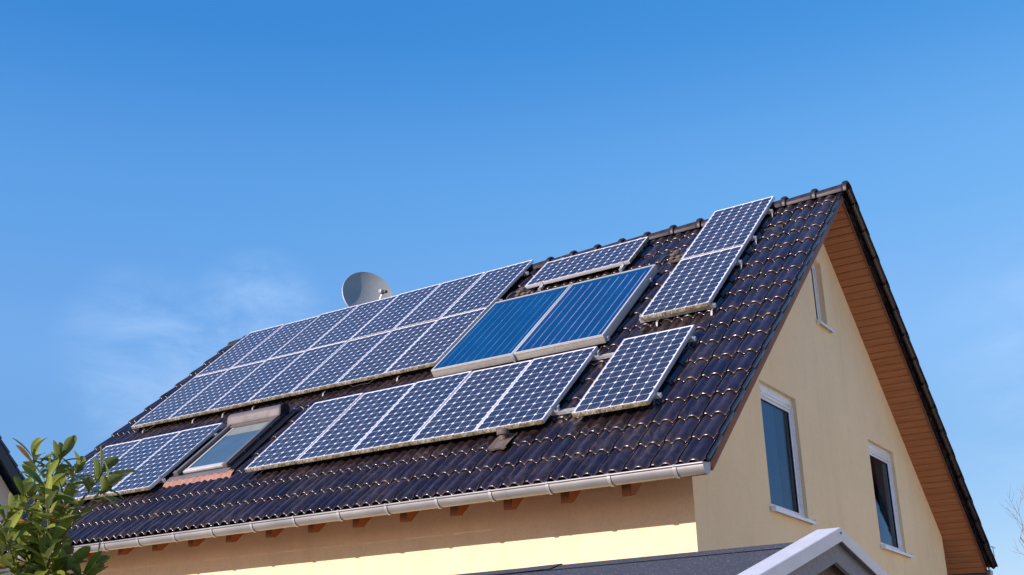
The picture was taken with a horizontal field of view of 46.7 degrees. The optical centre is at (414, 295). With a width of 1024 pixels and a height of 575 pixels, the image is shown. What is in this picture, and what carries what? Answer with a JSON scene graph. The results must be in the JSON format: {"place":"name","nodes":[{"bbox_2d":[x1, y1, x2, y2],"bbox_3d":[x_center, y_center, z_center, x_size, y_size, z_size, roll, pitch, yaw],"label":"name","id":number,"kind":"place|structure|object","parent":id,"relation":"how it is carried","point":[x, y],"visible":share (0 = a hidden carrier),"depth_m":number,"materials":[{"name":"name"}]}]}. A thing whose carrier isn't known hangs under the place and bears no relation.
{"place":"outdoors","nodes":[
{"label":"outdoors","id":0,"kind":"place"},
{"bbox_2d":[0,436,26,574],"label":"house","id":1,"kind":"structure","parent":0,"point":[9,470],"depth_m":23.59,"materials":[{"name":"black stone"}]},
{"bbox_2d":[0,435,138,574],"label":"laurel shrub","id":2,"kind":"object","parent":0,"point":[37,541],"visible":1,"depth_m":3.93,"materials":[{"name":"green plant"}]},
{"bbox_2d":[0,0,1023,574],"label":"sky","id":3,"kind":"structure","parent":0,"point":[181,180],"materials":[{"name":"blue"}]},
{"bbox_3d":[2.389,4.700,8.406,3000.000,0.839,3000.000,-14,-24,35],"label":"ground","id":4,"kind":"structure","parent":0,"visible":0},
{"bbox_2d":[0,180,997,574],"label":"house","id":5,"kind":"structure","parent":4,"relation":"on","point":[794,402],"depth_m":12.76,"materials":[{"name":"tile"}]},
{"bbox_2d":[95,430,217,454],"bbox_3d":[-3.651,2.092,16.492,2.526,0.092,0.044,-14,17,35],"label":"mounting rail","id":6,"kind":"object","parent":5,"relation":"attached to","point":[214,434],"visible":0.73,"depth_m":15.78,"materials":[{"name":"metal"}]},
{"bbox_2d":[157,475,165,483],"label":"mounting rail","id":7,"kind":"object","parent":5,"relation":"attached to","point":[162,479],"visible":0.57,"depth_m":14.90,"materials":[{"name":"metal"}]},
{"bbox_2d":[37,439,141,506],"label":"solar module","id":8,"kind":"object","parent":7,"relation":"attached to","point":[118,451],"visible":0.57,"depth_m":16.82,"materials":[{"name":"blue glass"}]},
{"bbox_2d":[73,431,180,500],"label":"solar module","id":9,"kind":"object","parent":7,"relation":"attached to","point":[138,454],"visible":0.69,"depth_m":16.17,"materials":[{"name":"blue glass"}]},
{"bbox_2d":[107,423,223,495],"bbox_3d":[-3.272,2.150,15.578,0.808,0.047,1.580,-14,18,35],"label":"solar module","id":10,"kind":"object","parent":7,"relation":"attached to","point":[166,459],"visible":0.97,"depth_m":15.48,"materials":[{"name":"blue glass"}]},
{"bbox_2d":[163,403,300,487],"bbox_3d":[-2.359,1.871,15.102,1.220,0.192,1.643,-14,17,35],"label":"roof window","id":11,"kind":"structure","parent":5,"relation":"in","point":[244,432],"depth_m":15.05,"materials":[{"name":"grey glass"}]},
{"bbox_2d":[142,352,445,431],"bbox_3d":[-1.935,1.405,16.241,5.810,0.132,0.343,-14,17,35],"label":"mounting rail","id":12,"kind":"object","parent":5,"relation":"attached to","point":[444,353],"visible":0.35,"depth_m":16.35,"materials":[{"name":"metal"}]},
{"bbox_2d":[131,369,228,428],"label":"solar module","id":13,"kind":"object","parent":12,"relation":"attached to","point":[174,402],"visible":0.91,"depth_m":18.10,"materials":[{"name":"blue glass"}]},
{"bbox_2d":[168,360,265,421],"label":"solar module","id":14,"kind":"object","parent":12,"relation":"attached to","point":[211,394],"visible":0.99,"depth_m":17.63,"materials":[{"name":"blue glass"}]},
{"bbox_2d":[206,351,304,413],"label":"solar module","id":15,"kind":"object","parent":12,"relation":"attached to","point":[252,384],"visible":0.95,"depth_m":17.16,"materials":[{"name":"blue glass"}]},
{"bbox_2d":[247,340,347,404],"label":"solar module","id":16,"kind":"object","parent":12,"relation":"attached to","point":[292,376],"visible":1,"depth_m":16.69,"materials":[{"name":"blue glass"}]},
{"bbox_2d":[290,330,391,395],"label":"solar module","id":17,"kind":"object","parent":12,"relation":"attached to","point":[338,365],"visible":0.94,"depth_m":16.21,"materials":[{"name":"blue glass"}]},
{"bbox_2d":[335,320,436,385],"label":"solar module","id":18,"kind":"object","parent":12,"relation":"attached to","point":[384,355],"visible":0.94,"depth_m":15.75,"materials":[{"name":"blue glass"}]},
{"bbox_2d":[384,307,487,375],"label":"solar module","id":19,"kind":"object","parent":12,"relation":"attached to","point":[434,342],"visible":0.84,"depth_m":15.27,"materials":[{"name":"blue glass"}]},
{"bbox_2d":[342,272,392,306],"bbox_3d":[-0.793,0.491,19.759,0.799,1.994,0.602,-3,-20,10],"label":"satellite dish","id":20,"kind":"object","parent":5,"relation":"on","point":[358,288],"visible":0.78,"depth_m":20.07,"materials":[{"name":"metal"}]},
{"bbox_2d":[237,269,529,342],"bbox_3d":[-0.696,0.240,18.363,5.810,0.092,0.044,-14,17,35],"label":"mounting rail","id":21,"kind":"object","parent":5,"relation":"attached to","point":[525,273],"visible":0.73,"depth_m":16.71,"materials":[{"name":"metal"}]},
{"bbox_2d":[195,324,284,376],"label":"solar module","id":22,"kind":"object","parent":21,"relation":"attached to","point":[239,350],"visible":0.94,"depth_m":19.40,"materials":[{"name":"blue glass"}]},
{"bbox_2d":[231,315,319,367],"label":"solar module","id":23,"kind":"object","parent":21,"relation":"attached to","point":[274,343],"visible":0.76,"depth_m":18.93,"materials":[{"name":"blue glass"}]},
{"bbox_2d":[255,406,557,458],"bbox_3d":[-0.239,1.546,12.834,4.164,0.092,0.044,-14,17,35],"label":"mounting rail","id":24,"kind":"object","parent":5,"relation":"attached to","point":[554,412],"visible":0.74,"depth_m":11.65,"materials":[{"name":"metal"}]},
{"bbox_2d":[244,393,363,471],"bbox_3d":[-1.302,1.633,14.194,0.808,0.046,1.580,-15,17,35],"label":"solar module","id":25,"kind":"object","parent":24,"relation":"attached to","point":[300,435],"visible":1,"depth_m":14.11,"materials":[{"name":"blue glass"}]},
{"bbox_2d":[296,383,414,463],"bbox_3d":[-0.651,1.471,13.725,0.808,0.047,1.580,-15,17,35],"label":"solar module","id":26,"kind":"object","parent":24,"relation":"attached to","point":[352,426],"visible":0.93,"depth_m":13.63,"materials":[{"name":"blue glass"}]},
{"bbox_2d":[351,371,472,454],"bbox_3d":[-0.004,1.300,13.252,0.808,0.047,1.580,-15,17,35],"label":"solar module","id":27,"kind":"object","parent":24,"relation":"attached to","point":[407,417],"visible":1,"depth_m":13.16,"materials":[{"name":"blue glass"}]},
{"bbox_2d":[410,360,531,444],"bbox_3d":[0.648,1.141,12.786,0.808,0.046,1.580,-14,17,35],"label":"solar module","id":28,"kind":"object","parent":24,"relation":"attached to","point":[468,405],"visible":0.91,"depth_m":12.70,"materials":[{"name":"blue glass"}]},
{"bbox_2d":[474,346,598,434],"bbox_3d":[1.296,0.973,12.315,0.808,0.046,1.580,-14,17,35],"label":"solar module","id":29,"kind":"object","parent":24,"relation":"attached to","point":[538,388],"visible":0.99,"depth_m":12.22,"materials":[{"name":"blue glass"}]},
{"bbox_2d":[307,351,597,409],"bbox_3d":[0.300,1.050,13.753,4.164,0.092,0.044,-14,17,35],"label":"mounting rail","id":30,"kind":"object","parent":5,"relation":"attached to","point":[595,357],"visible":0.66,"depth_m":12.57,"materials":[{"name":"metal"}]},
{"bbox_2d":[431,284,571,376],"bbox_3d":[1.119,0.416,14.601,1.167,0.100,1.929,-14,17,35],"label":"solar collector","id":31,"kind":"object","parent":5,"relation":"attached to","point":[498,333],"visible":0.93,"depth_m":14.43,"materials":[{"name":"blue glass"}]},
{"bbox_2d":[511,353,516,361],"bbox_3d":[1.137,0.711,13.502,0.034,0.104,0.024,-14,17,35],"label":"cover strip","id":32,"kind":"object","parent":31,"relation":"attached to","point":[513,358],"visible":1,"depth_m":13.49,"materials":[{"name":"metal"}]},
{"bbox_2d":[538,257,563,290],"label":"mounting rail","id":33,"kind":"object","parent":5,"relation":"attached to","point":[541,287],"visible":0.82,"depth_m":15.78,"materials":[{"name":"metal"}]},
{"bbox_2d":[514,264,657,360],"bbox_3d":[2.062,0.176,13.918,1.195,0.100,1.929,-14,17,35],"label":"solar collector","id":34,"kind":"object","parent":5,"relation":"attached to","point":[587,313],"visible":1,"depth_m":13.73,"materials":[{"name":"glass"}]},
{"bbox_2d":[556,388,662,414],"bbox_3d":[1.843,1.048,11.287,1.121,0.132,0.113,-14,17,35],"label":"mounting rail","id":35,"kind":"object","parent":5,"relation":"attached to","point":[559,411],"visible":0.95,"depth_m":11.54,"materials":[{"name":"metal"}]},
{"bbox_2d":[571,325,695,417],"bbox_3d":[2.197,0.730,11.695,0.808,0.046,1.580,-14,17,35],"label":"solar module","id":36,"kind":"object","parent":35,"relation":"attached to","point":[635,371],"visible":1,"depth_m":11.59,"materials":[{"name":"blue glass"}]},
{"bbox_2d":[619,237,642,271],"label":"mounting rail","id":37,"kind":"object","parent":5,"relation":"attached to","point":[622,267],"visible":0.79,"depth_m":15.09,"materials":[{"name":"metal"}]},
{"bbox_2d":[525,236,648,288],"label":"solar module","id":38,"kind":"object","parent":37,"relation":"attached to","point":[601,259],"visible":1,"depth_m":15.73,"materials":[{"name":"blue glass"}]},
{"bbox_2d":[597,332,696,359],"bbox_3d":[2.382,0.552,12.206,1.121,0.132,0.113,-14,17,35],"label":"mounting rail","id":39,"kind":"object","parent":5,"relation":"attached to","point":[609,355],"visible":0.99,"depth_m":12.46,"materials":[{"name":"metal"}]},
{"bbox_2d":[639,299,716,326],"bbox_3d":[2.827,0.202,12.747,0.894,0.132,0.143,-14,17,35],"label":"mounting rail","id":40,"kind":"object","parent":5,"relation":"attached to","point":[713,305],"visible":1,"depth_m":12.74,"materials":[{"name":"metal"}]},
{"bbox_2d":[640,245,744,320],"bbox_3d":[3.169,-0.163,13.350,0.808,0.046,1.580,-15,17,35],"label":"solar module","id":41,"kind":"object","parent":40,"relation":"on","point":[695,282],"visible":1,"depth_m":13.24,"materials":[{"name":"blue glass"}]},
{"bbox_2d":[669,256,742,273],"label":"mounting rail","id":42,"kind":"object","parent":5,"relation":"attached to","point":[740,262],"visible":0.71,"depth_m":13.43,"materials":[{"name":"metal"}]},
{"bbox_2d":[686,233,756,250],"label":"mounting rail","id":43,"kind":"object","parent":5,"relation":"attached to","point":[753,238],"visible":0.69,"depth_m":13.99,"materials":[{"name":"metal"}]},
{"bbox_2d":[681,196,774,259],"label":"solar module","id":44,"kind":"object","parent":43,"relation":"attached to","point":[730,227],"visible":0.94,"depth_m":14.54,"materials":[{"name":"blue glass"}]},
{"bbox_2d":[705,206,773,223],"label":"mounting rail","id":45,"kind":"object","parent":5,"relation":"attached to","point":[771,211],"visible":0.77,"depth_m":14.68,"materials":[{"name":"metal"}]},
{"bbox_2d":[759,383,816,524],"bbox_3d":[3.813,1.643,12.263,0.217,1.354,1.162,-14,-24,35],"label":"window","id":46,"kind":"structure","parent":5,"relation":"in","point":[777,410],"depth_m":12.43,"materials":[{"name":"blue glass"}]},
{"bbox_2d":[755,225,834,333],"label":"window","id":47,"kind":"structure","parent":5,"relation":"in","point":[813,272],"depth_m":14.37,"materials":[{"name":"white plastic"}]},
{"bbox_2d":[868,442,912,557],"bbox_3d":[5.897,2.573,14.866,0.279,1.354,1.170,-14,-24,35],"label":"window","id":48,"kind":"structure","parent":5,"relation":"in","point":[883,483],"depth_m":15.11,"materials":[{"name":"white plastic"}]},
{"bbox_2d":[455,527,888,574],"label":"shed","id":49,"kind":"structure","parent":4,"relation":"on","point":[835,551],"depth_m":6.57,"materials":[{"name":"tile"}]},
{"bbox_2d":[1003,485,1023,554],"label":"bare tree","id":50,"kind":"object","parent":4,"relation":"on","point":[1022,529],"visible":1,"depth_m":22.02,"materials":[{"name":"grey plant"}]},
{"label":"rail","id":51,"kind":"object","parent":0,"visible":0},
{"bbox_2d":[269,305,358,358],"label":"solar module","id":52,"kind":"object","parent":51,"relation":"attached to","point":[313,332],"visible":0.88,"depth_m":18.46,"materials":[{"name":"blue glass"}]},
{"bbox_2d":[308,295,397,349],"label":"solar module","id":53,"kind":"object","parent":51,"relation":"attached to","point":[353,322],"visible":0.88,"depth_m":18.00,"materials":[{"name":"blue glass"}]},
{"bbox_2d":[349,283,441,339],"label":"solar module","id":54,"kind":"object","parent":51,"relation":"on","point":[395,312],"visible":0.95,"depth_m":17.51,"materials":[{"name":"blue glass"}]},
{"bbox_2d":[393,272,485,329],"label":"solar module","id":55,"kind":"object","parent":51,"relation":"attached to","point":[438,302],"visible":0.93,"depth_m":17.04,"materials":[{"name":"blue glass"}]},
{"bbox_2d":[440,260,533,317],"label":"solar module","id":56,"kind":"object","parent":51,"relation":"attached to","point":[486,289],"visible":0.88,"depth_m":16.55,"materials":[{"name":"blue glass"}]}
]}

